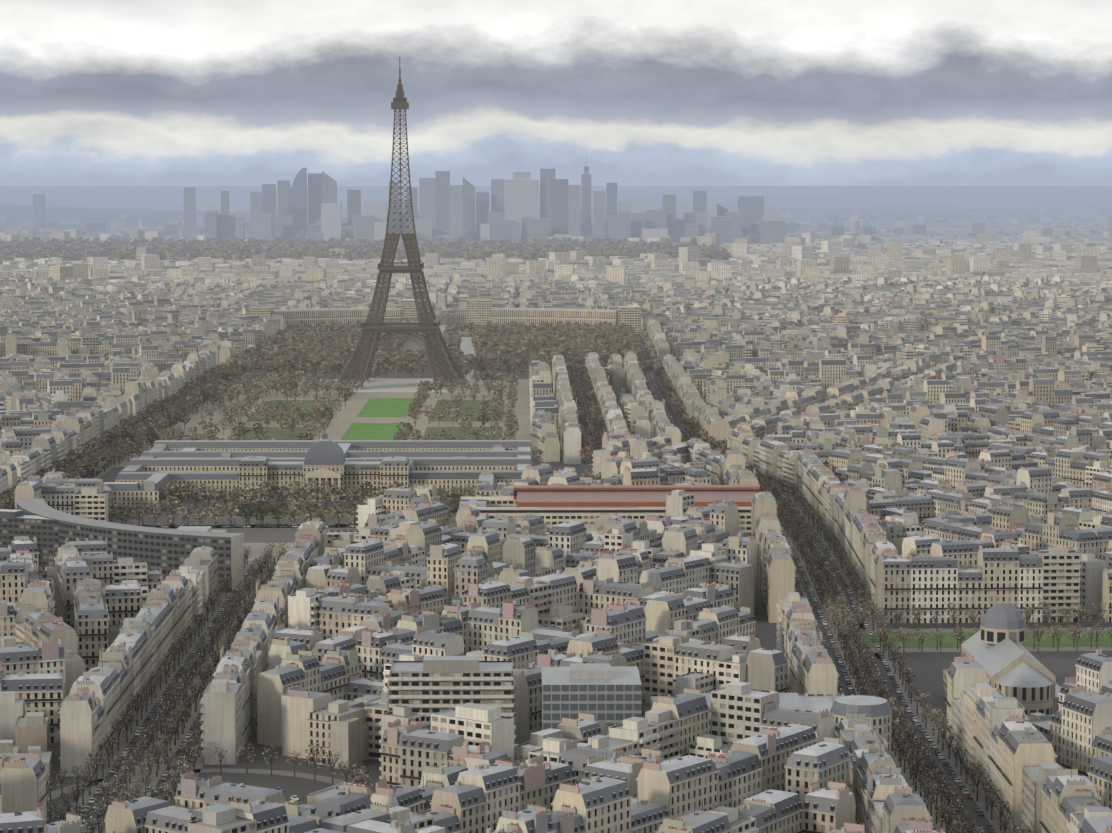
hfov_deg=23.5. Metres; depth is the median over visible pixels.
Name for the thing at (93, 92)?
sky
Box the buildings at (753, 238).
[0,157,1111,290]
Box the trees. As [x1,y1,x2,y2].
[0,236,1111,832]
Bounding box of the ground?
[0,186,1111,795]
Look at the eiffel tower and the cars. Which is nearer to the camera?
the cars
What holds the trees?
on the ground
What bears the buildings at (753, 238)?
on the ground
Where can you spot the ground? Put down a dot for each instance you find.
(928, 674)
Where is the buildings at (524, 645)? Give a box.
[0,403,1111,832]
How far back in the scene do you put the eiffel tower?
2628.97 m
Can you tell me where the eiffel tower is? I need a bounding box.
[337,57,466,389]
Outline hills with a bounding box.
[0,189,1111,227]
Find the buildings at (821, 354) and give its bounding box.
[0,273,1111,456]
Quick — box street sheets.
[46,333,1111,832]
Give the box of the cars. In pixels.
[80,415,995,832]
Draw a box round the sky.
[0,0,1111,185]

